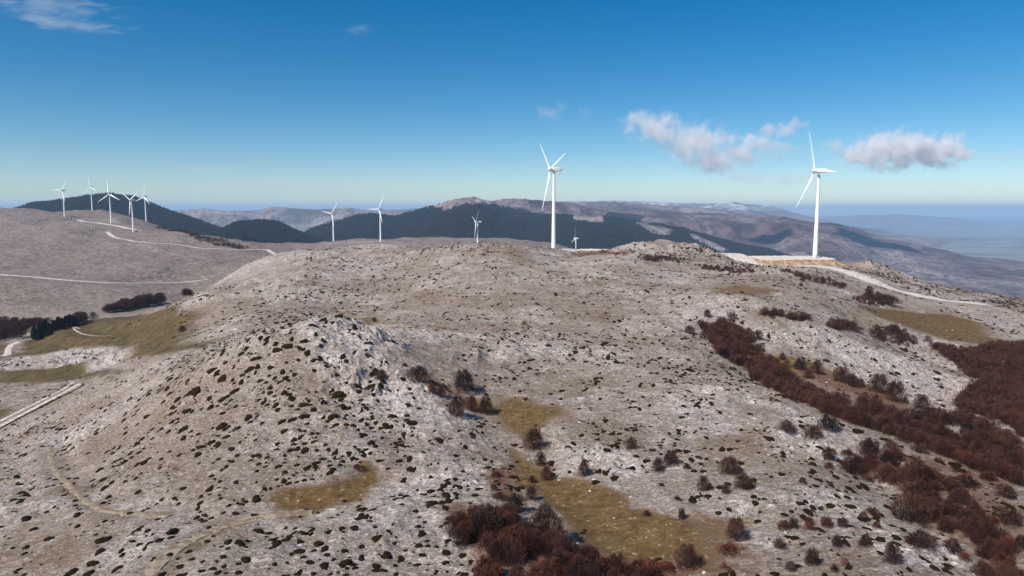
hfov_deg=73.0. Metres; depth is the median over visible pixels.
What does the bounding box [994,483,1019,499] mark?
bare shrub
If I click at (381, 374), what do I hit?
bare shrub
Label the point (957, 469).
juniper cushion
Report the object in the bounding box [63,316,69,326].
conifer tree
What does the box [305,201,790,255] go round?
conifer forest
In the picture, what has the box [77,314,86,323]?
bare tree
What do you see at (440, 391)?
bare shrub
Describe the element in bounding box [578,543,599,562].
thicket shrub
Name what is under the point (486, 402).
bare shrub
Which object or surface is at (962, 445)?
thicket shrub
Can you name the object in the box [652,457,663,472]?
bare shrub
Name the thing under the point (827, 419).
bare shrub
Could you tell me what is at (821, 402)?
thicket shrub
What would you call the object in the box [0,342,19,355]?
gravel road
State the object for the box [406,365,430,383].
bare shrub
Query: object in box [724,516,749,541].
bare shrub
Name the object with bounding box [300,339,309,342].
juniper cushion
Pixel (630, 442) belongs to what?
bare shrub
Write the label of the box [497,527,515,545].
thicket shrub
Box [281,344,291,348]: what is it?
juniper cushion
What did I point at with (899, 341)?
thicket
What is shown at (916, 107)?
sky
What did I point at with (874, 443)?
thicket shrub
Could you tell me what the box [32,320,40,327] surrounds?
bare tree
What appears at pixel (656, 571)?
thicket shrub
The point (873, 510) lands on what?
bare shrub
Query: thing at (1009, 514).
bare shrub
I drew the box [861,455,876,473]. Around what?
thicket shrub
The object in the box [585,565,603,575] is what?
thicket shrub
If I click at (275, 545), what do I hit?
juniper cushion
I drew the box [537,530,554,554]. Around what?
thicket shrub
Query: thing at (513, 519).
thicket shrub
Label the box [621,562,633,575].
rusty shrub
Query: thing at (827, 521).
bare shrub
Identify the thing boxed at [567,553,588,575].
thicket shrub
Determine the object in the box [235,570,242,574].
juniper cushion
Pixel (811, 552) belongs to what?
bare shrub
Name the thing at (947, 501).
bare shrub
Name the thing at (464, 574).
juniper cushion
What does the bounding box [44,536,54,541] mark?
juniper cushion
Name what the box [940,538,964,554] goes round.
bare shrub
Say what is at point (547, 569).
thicket shrub
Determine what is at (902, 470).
thicket shrub
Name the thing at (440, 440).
juniper cushion
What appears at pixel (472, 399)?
bare shrub
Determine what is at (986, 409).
thicket shrub
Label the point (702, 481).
bare shrub
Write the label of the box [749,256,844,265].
gravel platform
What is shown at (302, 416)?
juniper cushion
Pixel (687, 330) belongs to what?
bare shrub
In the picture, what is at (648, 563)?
thicket shrub
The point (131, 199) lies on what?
wind turbine
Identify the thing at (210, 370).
juniper cushion
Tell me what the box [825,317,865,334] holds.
thicket
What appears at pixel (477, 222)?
wind turbine
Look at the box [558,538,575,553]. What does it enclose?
thicket shrub
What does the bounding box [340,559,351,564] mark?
juniper cushion
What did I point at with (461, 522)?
thicket shrub
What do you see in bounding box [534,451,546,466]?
bare shrub
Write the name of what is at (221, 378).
juniper cushion
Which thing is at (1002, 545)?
thicket shrub
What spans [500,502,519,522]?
thicket shrub
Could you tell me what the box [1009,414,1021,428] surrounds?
thicket shrub
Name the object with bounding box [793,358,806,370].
bare shrub
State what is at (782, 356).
bare shrub
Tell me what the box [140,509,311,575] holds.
dirt path
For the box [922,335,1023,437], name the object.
thicket
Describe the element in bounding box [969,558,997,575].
thicket shrub
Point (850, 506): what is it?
juniper cushion
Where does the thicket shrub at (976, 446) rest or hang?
on the hillside ground
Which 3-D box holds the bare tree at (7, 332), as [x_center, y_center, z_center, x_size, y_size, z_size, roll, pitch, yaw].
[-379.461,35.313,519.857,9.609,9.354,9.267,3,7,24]
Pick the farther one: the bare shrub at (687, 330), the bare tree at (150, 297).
the bare tree at (150, 297)
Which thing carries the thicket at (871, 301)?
on the hillside ground
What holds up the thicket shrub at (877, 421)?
on the hillside ground
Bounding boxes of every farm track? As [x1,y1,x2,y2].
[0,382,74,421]
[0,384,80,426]
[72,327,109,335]
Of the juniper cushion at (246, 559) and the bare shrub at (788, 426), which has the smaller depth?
the juniper cushion at (246, 559)
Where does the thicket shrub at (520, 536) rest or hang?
on the hillside ground
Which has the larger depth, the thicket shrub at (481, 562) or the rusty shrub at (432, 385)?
the rusty shrub at (432, 385)
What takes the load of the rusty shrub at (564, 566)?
on the hillside ground
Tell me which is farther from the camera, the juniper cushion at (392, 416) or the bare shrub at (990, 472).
the juniper cushion at (392, 416)
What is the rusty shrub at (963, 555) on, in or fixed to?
on the hillside ground
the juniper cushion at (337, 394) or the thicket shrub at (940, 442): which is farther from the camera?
the juniper cushion at (337, 394)
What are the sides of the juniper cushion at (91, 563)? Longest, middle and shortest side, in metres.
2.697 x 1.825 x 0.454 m
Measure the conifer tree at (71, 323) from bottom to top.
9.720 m
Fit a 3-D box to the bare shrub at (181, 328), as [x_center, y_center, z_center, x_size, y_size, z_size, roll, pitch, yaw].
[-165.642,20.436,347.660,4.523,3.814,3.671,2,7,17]
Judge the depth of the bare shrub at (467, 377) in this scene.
187.21 m
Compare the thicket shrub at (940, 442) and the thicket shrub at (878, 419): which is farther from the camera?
the thicket shrub at (878, 419)
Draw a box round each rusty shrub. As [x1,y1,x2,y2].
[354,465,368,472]
[427,383,436,388]
[428,387,436,393]
[489,471,502,477]
[489,492,510,501]
[490,483,496,490]
[555,562,571,575]
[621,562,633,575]
[638,556,664,568]
[642,509,650,516]
[658,560,675,574]
[715,541,739,556]
[776,520,792,531]
[797,477,806,484]
[802,522,816,530]
[823,462,833,469]
[841,449,855,457]
[869,520,883,528]
[870,458,881,468]
[932,482,946,490]
[959,551,972,562]
[980,472,998,481]
[985,514,1000,525]
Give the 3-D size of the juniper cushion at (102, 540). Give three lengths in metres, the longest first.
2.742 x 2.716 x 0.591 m
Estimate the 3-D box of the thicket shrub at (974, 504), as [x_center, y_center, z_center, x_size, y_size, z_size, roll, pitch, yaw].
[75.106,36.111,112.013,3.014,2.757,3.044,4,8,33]
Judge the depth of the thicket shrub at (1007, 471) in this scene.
135.12 m
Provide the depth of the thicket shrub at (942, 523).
108.58 m
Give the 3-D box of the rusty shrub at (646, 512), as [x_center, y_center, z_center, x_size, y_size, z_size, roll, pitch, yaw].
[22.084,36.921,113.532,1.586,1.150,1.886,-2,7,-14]
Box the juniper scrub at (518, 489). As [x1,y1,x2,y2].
[0,239,1023,575]
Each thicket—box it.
[156,224,248,248]
[637,254,680,261]
[695,263,754,273]
[695,311,1023,466]
[758,307,812,320]
[780,268,847,288]
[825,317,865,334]
[850,446,1005,574]
[851,291,893,306]
[868,324,916,346]
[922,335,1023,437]
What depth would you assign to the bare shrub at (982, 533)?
104.58 m
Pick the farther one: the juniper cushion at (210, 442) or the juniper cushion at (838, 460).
the juniper cushion at (210, 442)
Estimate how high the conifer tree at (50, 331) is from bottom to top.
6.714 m
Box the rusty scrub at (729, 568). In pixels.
[430,372,981,575]
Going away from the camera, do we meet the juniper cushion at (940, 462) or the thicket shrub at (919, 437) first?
the juniper cushion at (940, 462)
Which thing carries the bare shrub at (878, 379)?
on the hillside ground
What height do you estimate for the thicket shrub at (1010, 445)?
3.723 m
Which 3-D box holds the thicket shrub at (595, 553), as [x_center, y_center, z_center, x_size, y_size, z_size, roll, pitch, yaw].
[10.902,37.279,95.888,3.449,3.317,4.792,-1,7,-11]
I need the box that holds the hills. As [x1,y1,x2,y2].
[26,195,1023,297]
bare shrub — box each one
[177,325,185,332]
[372,369,386,378]
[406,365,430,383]
[436,387,445,397]
[446,395,467,418]
[453,369,474,392]
[465,395,478,412]
[467,503,507,544]
[477,395,494,414]
[491,534,525,568]
[504,492,527,513]
[514,525,542,557]
[522,427,548,451]
[523,500,570,540]
[525,485,536,499]
[527,476,535,482]
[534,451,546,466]
[539,465,553,480]
[577,460,590,477]
[624,437,636,450]
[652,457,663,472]
[661,449,679,466]
[673,541,703,570]
[678,508,685,519]
[684,325,695,333]
[696,475,711,491]
[704,309,710,316]
[716,455,742,476]
[721,483,730,493]
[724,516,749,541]
[732,472,753,489]
[751,329,763,339]
[772,538,786,549]
[774,419,797,433]
[779,352,785,359]
[784,560,796,571]
[788,518,798,529]
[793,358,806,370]
[801,369,814,378]
[801,423,823,440]
[803,516,813,523]
[803,547,819,566]
[809,360,824,374]
[816,413,839,432]
[820,516,833,528]
[821,446,836,460]
[830,564,839,571]
[831,535,843,547]
[832,366,852,383]
[837,517,848,527]
[838,455,858,473]
[845,373,858,387]
[856,378,864,387]
[858,511,868,522]
[858,533,872,548]
[862,507,880,516]
[863,285,874,297]
[866,372,890,393]
[868,325,891,341]
[870,294,903,304]
[881,380,908,404]
[881,540,902,564]
[885,324,899,333]
[889,491,936,529]
[897,332,907,342]
[898,529,939,554]
[909,444,930,454]
[912,392,931,409]
[939,498,954,511]
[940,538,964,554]
[951,471,982,489]
[969,525,988,545]
[978,469,996,481]
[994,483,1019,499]
[995,506,1023,528]
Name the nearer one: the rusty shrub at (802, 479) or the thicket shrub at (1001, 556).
the thicket shrub at (1001, 556)
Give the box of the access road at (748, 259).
[719,253,991,305]
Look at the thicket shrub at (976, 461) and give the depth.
141.37 m
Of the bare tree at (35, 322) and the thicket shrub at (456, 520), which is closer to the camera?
the thicket shrub at (456, 520)
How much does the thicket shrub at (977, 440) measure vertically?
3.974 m
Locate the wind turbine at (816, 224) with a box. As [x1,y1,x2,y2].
[796,133,836,257]
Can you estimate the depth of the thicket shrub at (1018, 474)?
133.50 m
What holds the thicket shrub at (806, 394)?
on the hillside ground
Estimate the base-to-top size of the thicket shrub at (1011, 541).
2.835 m
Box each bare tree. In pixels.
[0,329,12,338]
[10,328,25,338]
[15,322,25,329]
[21,318,32,327]
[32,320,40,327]
[43,317,52,322]
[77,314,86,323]
[88,311,97,318]
[102,303,116,311]
[103,305,114,311]
[114,303,127,310]
[115,298,134,307]
[124,302,132,310]
[131,296,148,305]
[134,300,143,306]
[142,295,155,306]
[156,292,165,303]
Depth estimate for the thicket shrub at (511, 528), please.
100.34 m
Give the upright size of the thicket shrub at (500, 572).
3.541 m
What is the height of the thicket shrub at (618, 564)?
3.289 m
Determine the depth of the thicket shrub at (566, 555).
92.95 m
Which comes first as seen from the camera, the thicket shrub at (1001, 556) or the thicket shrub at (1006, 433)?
the thicket shrub at (1001, 556)
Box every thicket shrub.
[443,513,467,536]
[450,523,470,550]
[451,510,469,523]
[456,520,466,535]
[460,527,478,543]
[467,505,477,516]
[472,554,491,574]
[472,564,491,575]
[473,502,492,512]
[476,515,493,534]
[476,531,496,551]
[478,524,491,539]
[480,557,502,575]
[485,537,497,553]
[485,562,504,575]
[486,540,508,565]
[496,533,513,558]
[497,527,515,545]
[499,513,519,528]
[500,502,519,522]
[503,510,522,527]
[506,563,526,575]
[508,524,519,537]
[516,533,530,555]
[517,535,534,553]
[518,519,537,533]
[524,563,546,575]
[530,533,552,557]
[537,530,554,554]
[537,561,556,575]
[542,527,571,551]
[543,550,571,574]
[545,538,564,558]
[548,556,567,575]
[552,546,567,560]
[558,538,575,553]
[561,550,579,564]
[563,562,586,575]
[565,545,581,557]
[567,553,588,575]
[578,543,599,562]
[578,554,590,570]
[580,544,601,566]
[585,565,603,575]
[594,556,613,574]
[603,552,628,575]
[606,567,622,575]
[626,558,645,575]
[632,566,654,575]
[634,559,662,574]
[646,565,663,575]
[800,390,815,401]
[811,393,824,400]
[816,398,828,411]
[825,402,842,417]
[840,408,857,424]
[850,411,862,425]
[852,412,868,426]
[852,454,863,469]
[856,441,880,456]
[857,412,875,427]
[858,437,879,452]
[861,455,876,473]
[869,415,889,432]
[871,414,888,430]
[877,417,892,432]
[878,463,893,476]
[879,450,895,465]
[880,440,903,452]
[886,466,903,480]
[890,413,904,421]
[897,466,909,478]
[904,465,928,482]
[904,482,922,494]
[906,413,925,426]
[906,488,925,504]
[907,430,928,447]
[917,466,934,481]
[918,467,937,484]
[923,406,937,414]
[926,507,943,522]
[931,439,949,456]
[931,467,944,478]
[933,423,945,430]
[935,434,951,442]
[936,516,953,533]
[937,427,949,436]
[939,475,957,490]
[942,444,961,458]
[949,434,965,444]
[949,486,969,504]
[949,503,964,520]
[955,440,969,449]
[956,450,973,467]
[956,509,974,524]
[958,413,976,421]
[959,421,974,434]
[960,432,977,447]
[961,449,978,466]
[961,520,984,540]
[965,453,984,469]
[965,502,984,516]
[967,456,987,472]
[968,438,984,448]
[968,442,986,452]
[968,508,989,522]
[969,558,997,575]
[970,416,990,427]
[977,404,997,417]
[979,521,997,537]
[980,453,992,469]
[981,457,995,471]
[983,536,997,550]
[984,526,1011,547]
[987,559,1020,575]
[988,458,1011,478]
[988,541,1001,551]
[990,550,1010,568]
[992,540,1016,560]
[994,428,1013,440]
[994,464,1020,481]
[997,443,1021,455]
[998,535,1021,558]
[1003,410,1019,425]
[1003,555,1023,571]
[1005,407,1023,414]
[1005,449,1023,463]
[1008,467,1023,485]
[1008,566,1023,575]
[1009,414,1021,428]
[1011,444,1023,457]
[1011,455,1023,469]
[1014,534,1023,550]
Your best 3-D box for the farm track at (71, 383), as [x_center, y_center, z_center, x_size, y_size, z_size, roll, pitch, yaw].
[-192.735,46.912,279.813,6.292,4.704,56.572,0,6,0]
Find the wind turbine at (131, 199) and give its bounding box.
[121,192,137,231]
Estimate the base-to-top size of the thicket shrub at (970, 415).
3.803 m
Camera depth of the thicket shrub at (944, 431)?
171.50 m
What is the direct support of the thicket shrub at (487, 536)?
on the hillside ground
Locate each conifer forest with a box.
[15,192,222,235]
[207,218,327,242]
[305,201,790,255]
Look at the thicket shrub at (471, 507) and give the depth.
109.60 m
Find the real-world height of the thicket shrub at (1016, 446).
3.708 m
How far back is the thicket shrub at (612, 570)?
89.29 m
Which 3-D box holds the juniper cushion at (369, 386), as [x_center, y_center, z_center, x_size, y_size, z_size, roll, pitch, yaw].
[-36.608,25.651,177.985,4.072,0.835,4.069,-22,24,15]
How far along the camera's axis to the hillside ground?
188.31 m
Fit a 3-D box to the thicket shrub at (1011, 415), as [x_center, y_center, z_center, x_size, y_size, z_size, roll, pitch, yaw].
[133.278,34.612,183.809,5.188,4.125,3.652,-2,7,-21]
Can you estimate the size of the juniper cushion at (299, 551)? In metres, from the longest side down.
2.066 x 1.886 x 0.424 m
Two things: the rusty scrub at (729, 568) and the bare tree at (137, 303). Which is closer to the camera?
the rusty scrub at (729, 568)
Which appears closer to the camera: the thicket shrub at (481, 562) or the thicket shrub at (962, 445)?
the thicket shrub at (481, 562)
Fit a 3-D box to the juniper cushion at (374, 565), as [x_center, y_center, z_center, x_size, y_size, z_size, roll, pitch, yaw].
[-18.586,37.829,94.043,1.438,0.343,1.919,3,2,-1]
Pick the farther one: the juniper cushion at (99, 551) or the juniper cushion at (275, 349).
the juniper cushion at (275, 349)
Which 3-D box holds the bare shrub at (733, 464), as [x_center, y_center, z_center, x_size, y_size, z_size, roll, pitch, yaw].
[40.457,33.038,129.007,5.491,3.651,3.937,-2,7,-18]
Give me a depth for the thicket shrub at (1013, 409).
187.88 m
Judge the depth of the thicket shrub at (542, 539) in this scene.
97.00 m
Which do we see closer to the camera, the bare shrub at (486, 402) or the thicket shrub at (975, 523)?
the thicket shrub at (975, 523)
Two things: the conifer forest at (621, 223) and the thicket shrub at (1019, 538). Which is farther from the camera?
the conifer forest at (621, 223)
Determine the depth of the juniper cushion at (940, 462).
141.26 m
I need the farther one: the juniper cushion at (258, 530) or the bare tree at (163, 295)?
the bare tree at (163, 295)
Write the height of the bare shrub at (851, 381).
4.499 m
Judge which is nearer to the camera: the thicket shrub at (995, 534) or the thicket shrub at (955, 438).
the thicket shrub at (995, 534)
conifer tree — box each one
[35,328,43,339]
[44,327,48,336]
[48,327,52,334]
[53,319,59,330]
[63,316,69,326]
[67,316,73,326]
[73,316,79,325]
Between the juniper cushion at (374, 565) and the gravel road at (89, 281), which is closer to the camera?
the juniper cushion at (374, 565)
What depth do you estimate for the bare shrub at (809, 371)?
215.01 m
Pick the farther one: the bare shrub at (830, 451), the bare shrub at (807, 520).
the bare shrub at (830, 451)
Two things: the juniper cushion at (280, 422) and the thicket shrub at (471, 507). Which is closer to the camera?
the thicket shrub at (471, 507)
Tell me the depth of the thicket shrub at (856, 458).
135.60 m
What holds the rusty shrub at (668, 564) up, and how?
on the hillside ground
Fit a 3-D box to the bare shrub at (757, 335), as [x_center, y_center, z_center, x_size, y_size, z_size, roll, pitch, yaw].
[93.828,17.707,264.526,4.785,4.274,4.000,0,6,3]
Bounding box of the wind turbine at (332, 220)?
[323,204,336,240]
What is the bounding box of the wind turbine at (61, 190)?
[52,181,65,216]
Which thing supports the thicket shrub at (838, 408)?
on the hillside ground
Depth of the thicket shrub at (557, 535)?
99.12 m
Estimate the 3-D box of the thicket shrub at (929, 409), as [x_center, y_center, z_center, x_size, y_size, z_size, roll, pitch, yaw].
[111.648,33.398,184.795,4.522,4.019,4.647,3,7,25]
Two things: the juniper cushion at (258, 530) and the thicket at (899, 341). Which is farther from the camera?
the thicket at (899, 341)
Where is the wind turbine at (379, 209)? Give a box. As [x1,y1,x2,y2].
[371,195,383,241]
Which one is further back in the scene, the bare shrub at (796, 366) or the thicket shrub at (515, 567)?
the bare shrub at (796, 366)
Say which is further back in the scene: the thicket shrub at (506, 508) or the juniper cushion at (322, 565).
the thicket shrub at (506, 508)
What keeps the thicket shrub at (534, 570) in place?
on the hillside ground
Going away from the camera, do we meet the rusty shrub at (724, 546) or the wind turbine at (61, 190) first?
the rusty shrub at (724, 546)
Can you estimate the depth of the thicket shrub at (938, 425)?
173.79 m
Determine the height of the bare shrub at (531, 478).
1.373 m
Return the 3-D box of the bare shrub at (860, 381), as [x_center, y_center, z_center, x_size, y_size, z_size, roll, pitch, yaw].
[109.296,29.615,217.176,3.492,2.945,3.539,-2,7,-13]
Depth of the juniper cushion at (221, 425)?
163.69 m
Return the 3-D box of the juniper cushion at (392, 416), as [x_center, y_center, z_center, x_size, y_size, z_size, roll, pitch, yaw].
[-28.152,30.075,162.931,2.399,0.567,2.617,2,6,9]
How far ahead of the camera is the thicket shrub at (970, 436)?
165.78 m
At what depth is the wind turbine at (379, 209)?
1740.70 m
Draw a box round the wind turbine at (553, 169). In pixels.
[540,145,564,248]
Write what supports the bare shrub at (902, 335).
on the hillside ground
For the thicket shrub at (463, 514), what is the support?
on the hillside ground
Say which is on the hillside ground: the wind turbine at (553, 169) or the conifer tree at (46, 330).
the conifer tree at (46, 330)
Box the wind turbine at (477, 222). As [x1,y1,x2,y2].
[472,211,480,242]
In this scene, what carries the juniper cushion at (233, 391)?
on the hillside ground
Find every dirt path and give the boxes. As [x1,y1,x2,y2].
[47,447,169,517]
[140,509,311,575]
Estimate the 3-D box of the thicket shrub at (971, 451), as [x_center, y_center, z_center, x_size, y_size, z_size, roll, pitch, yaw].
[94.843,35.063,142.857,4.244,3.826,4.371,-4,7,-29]
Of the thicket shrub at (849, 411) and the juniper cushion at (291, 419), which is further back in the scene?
the thicket shrub at (849, 411)
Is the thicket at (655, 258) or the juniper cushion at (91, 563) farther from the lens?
the thicket at (655, 258)
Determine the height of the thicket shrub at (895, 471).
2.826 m
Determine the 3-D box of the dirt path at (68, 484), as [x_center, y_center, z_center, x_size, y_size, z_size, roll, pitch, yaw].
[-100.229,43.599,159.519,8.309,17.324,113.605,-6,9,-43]
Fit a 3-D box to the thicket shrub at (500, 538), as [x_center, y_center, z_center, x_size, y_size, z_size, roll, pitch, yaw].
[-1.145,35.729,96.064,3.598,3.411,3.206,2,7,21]
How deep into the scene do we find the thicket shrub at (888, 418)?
161.00 m
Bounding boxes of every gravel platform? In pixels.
[562,249,606,250]
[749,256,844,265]
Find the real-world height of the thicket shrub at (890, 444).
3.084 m
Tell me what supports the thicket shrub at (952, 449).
on the hillside ground
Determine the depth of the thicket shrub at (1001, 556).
98.24 m
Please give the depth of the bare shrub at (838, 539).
96.50 m
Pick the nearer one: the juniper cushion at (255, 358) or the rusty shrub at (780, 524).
the rusty shrub at (780, 524)
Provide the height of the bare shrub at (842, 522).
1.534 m
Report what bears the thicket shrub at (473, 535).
on the hillside ground
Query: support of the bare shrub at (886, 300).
on the hillside ground
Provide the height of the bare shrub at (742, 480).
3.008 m
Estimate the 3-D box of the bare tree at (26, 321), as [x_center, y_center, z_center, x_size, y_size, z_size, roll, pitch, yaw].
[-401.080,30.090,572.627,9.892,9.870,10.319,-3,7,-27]
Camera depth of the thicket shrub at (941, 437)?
166.91 m
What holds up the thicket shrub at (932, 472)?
on the hillside ground
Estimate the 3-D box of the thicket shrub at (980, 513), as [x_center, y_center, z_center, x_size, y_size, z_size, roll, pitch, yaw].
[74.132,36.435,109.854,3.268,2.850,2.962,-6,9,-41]
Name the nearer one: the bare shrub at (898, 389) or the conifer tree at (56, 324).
the bare shrub at (898, 389)
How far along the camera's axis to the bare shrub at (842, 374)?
215.57 m
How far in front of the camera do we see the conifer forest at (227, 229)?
3144.76 m
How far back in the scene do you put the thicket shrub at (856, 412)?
165.63 m
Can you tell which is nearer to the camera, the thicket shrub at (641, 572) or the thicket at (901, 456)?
the thicket shrub at (641, 572)
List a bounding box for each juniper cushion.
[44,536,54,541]
[63,567,77,575]
[83,569,94,575]
[86,560,99,566]
[94,536,111,544]
[94,548,105,555]
[111,565,123,573]
[139,460,147,465]
[176,564,183,568]
[179,425,187,430]
[182,408,190,413]
[186,386,200,396]
[194,452,201,456]
[196,445,206,449]
[206,367,217,373]
[206,440,215,445]
[216,422,226,429]
[217,374,225,382]
[218,394,229,402]
[224,539,231,544]
[229,388,239,394]
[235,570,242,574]
[240,556,249,562]
[244,366,254,372]
[249,356,261,360]
[252,528,262,533]
[272,347,282,352]
[272,542,281,548]
[278,419,285,424]
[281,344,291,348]
[287,417,296,422]
[293,548,305,553]
[298,403,312,406]
[298,414,310,419]
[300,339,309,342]
[301,447,308,452]
[314,541,323,546]
[319,562,328,568]
[321,545,328,551]
[328,414,338,420]
[331,391,343,398]
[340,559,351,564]
[350,525,358,530]
[364,383,375,389]
[367,440,374,445]
[371,534,382,542]
[371,568,386,571]
[372,563,380,568]
[387,414,396,417]
[397,555,404,562]
[406,420,417,424]
[434,437,443,443]
[460,572,468,575]
[836,459,852,472]
[844,504,856,508]
[852,428,863,433]
[859,484,869,490]
[933,459,944,465]
[947,461,961,467]
[950,466,966,472]
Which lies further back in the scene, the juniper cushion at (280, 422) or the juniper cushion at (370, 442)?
the juniper cushion at (280, 422)
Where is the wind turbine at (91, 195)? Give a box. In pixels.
[83,177,95,210]
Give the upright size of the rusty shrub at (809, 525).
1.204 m
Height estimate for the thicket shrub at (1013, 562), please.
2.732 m
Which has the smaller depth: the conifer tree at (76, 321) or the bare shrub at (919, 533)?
the bare shrub at (919, 533)
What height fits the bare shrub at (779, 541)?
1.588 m
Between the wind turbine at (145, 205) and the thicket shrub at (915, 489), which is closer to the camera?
the thicket shrub at (915, 489)
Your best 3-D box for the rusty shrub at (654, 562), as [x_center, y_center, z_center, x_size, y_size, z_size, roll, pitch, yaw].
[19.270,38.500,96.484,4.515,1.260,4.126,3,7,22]
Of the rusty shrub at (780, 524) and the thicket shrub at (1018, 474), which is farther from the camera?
the thicket shrub at (1018, 474)
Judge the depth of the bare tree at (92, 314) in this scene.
565.39 m
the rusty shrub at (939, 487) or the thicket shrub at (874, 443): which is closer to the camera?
the rusty shrub at (939, 487)
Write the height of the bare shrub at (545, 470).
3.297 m
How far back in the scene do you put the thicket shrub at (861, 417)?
165.20 m
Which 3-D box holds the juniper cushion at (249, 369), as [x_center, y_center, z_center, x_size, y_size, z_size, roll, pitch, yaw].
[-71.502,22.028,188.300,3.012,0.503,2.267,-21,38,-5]
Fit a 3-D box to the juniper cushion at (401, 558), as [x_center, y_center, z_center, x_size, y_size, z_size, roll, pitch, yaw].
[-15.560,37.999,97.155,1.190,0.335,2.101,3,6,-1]
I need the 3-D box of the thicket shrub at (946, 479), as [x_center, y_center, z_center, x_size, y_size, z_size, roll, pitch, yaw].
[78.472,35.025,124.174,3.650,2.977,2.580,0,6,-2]
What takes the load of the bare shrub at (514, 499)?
on the hillside ground
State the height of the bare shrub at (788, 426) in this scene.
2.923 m
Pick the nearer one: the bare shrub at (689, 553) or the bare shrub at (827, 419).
the bare shrub at (689, 553)
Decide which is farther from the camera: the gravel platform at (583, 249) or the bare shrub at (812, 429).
the gravel platform at (583, 249)
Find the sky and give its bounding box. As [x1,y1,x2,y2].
[0,0,1023,216]
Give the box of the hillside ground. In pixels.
[0,207,1023,575]
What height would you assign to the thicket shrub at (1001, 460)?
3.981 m
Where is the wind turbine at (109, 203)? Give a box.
[98,185,118,222]
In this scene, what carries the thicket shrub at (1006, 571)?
on the hillside ground
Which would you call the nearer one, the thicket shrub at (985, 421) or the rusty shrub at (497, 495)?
the rusty shrub at (497, 495)
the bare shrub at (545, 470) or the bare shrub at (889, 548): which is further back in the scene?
the bare shrub at (545, 470)
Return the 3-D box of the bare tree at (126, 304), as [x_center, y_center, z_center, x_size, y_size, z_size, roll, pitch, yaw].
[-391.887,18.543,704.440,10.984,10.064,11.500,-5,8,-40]
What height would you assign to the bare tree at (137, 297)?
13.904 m
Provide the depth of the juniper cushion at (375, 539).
102.52 m
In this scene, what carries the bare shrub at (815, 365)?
on the hillside ground
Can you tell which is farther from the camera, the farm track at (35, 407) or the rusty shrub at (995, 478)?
the farm track at (35, 407)
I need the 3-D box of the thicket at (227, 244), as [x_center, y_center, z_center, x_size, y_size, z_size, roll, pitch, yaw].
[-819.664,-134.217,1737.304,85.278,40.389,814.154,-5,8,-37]
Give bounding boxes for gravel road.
[0,274,207,282]
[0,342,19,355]
[78,220,140,230]
[106,232,276,253]
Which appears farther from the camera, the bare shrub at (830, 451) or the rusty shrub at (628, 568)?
the bare shrub at (830, 451)
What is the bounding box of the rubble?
[0,284,993,574]
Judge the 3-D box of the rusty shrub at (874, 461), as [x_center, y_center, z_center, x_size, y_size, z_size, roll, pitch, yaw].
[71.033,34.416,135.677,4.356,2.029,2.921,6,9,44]
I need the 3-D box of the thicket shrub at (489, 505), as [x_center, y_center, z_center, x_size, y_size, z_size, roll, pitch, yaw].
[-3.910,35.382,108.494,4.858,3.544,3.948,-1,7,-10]
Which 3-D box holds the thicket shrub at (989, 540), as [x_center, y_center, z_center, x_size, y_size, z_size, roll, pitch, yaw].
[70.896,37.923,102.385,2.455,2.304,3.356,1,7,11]
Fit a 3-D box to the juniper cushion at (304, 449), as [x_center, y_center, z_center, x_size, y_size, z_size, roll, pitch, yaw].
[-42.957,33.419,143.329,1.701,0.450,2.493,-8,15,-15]
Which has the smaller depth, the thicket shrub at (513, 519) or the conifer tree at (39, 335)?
the thicket shrub at (513, 519)
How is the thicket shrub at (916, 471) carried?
on the hillside ground
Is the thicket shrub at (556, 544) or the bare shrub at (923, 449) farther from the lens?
the bare shrub at (923, 449)
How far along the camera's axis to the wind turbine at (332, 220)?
1861.43 m
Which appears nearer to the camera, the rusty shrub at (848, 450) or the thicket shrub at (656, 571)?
the thicket shrub at (656, 571)
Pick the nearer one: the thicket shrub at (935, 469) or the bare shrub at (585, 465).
the thicket shrub at (935, 469)
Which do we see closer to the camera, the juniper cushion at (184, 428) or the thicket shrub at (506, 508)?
the thicket shrub at (506, 508)
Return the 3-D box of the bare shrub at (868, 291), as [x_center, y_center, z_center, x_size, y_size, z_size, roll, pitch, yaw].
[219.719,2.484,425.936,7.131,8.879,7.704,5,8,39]
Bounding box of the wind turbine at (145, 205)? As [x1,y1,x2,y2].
[137,184,148,220]
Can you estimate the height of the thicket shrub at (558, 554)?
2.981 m
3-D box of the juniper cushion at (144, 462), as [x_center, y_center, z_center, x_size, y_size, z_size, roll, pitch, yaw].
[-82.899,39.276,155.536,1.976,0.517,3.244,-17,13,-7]
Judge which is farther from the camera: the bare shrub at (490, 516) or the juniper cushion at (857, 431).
the juniper cushion at (857, 431)
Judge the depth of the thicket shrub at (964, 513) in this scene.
110.04 m
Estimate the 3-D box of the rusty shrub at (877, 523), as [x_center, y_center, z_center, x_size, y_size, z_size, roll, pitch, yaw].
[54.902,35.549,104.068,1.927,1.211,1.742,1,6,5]
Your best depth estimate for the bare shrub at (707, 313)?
294.39 m
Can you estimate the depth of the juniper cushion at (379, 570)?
92.53 m
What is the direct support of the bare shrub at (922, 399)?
on the hillside ground
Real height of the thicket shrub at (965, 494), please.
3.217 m
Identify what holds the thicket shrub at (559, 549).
on the hillside ground
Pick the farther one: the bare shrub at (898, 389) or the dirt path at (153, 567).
the bare shrub at (898, 389)
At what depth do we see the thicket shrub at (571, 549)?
95.99 m
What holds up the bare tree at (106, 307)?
on the hillside ground
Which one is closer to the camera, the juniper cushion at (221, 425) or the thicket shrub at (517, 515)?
the thicket shrub at (517, 515)

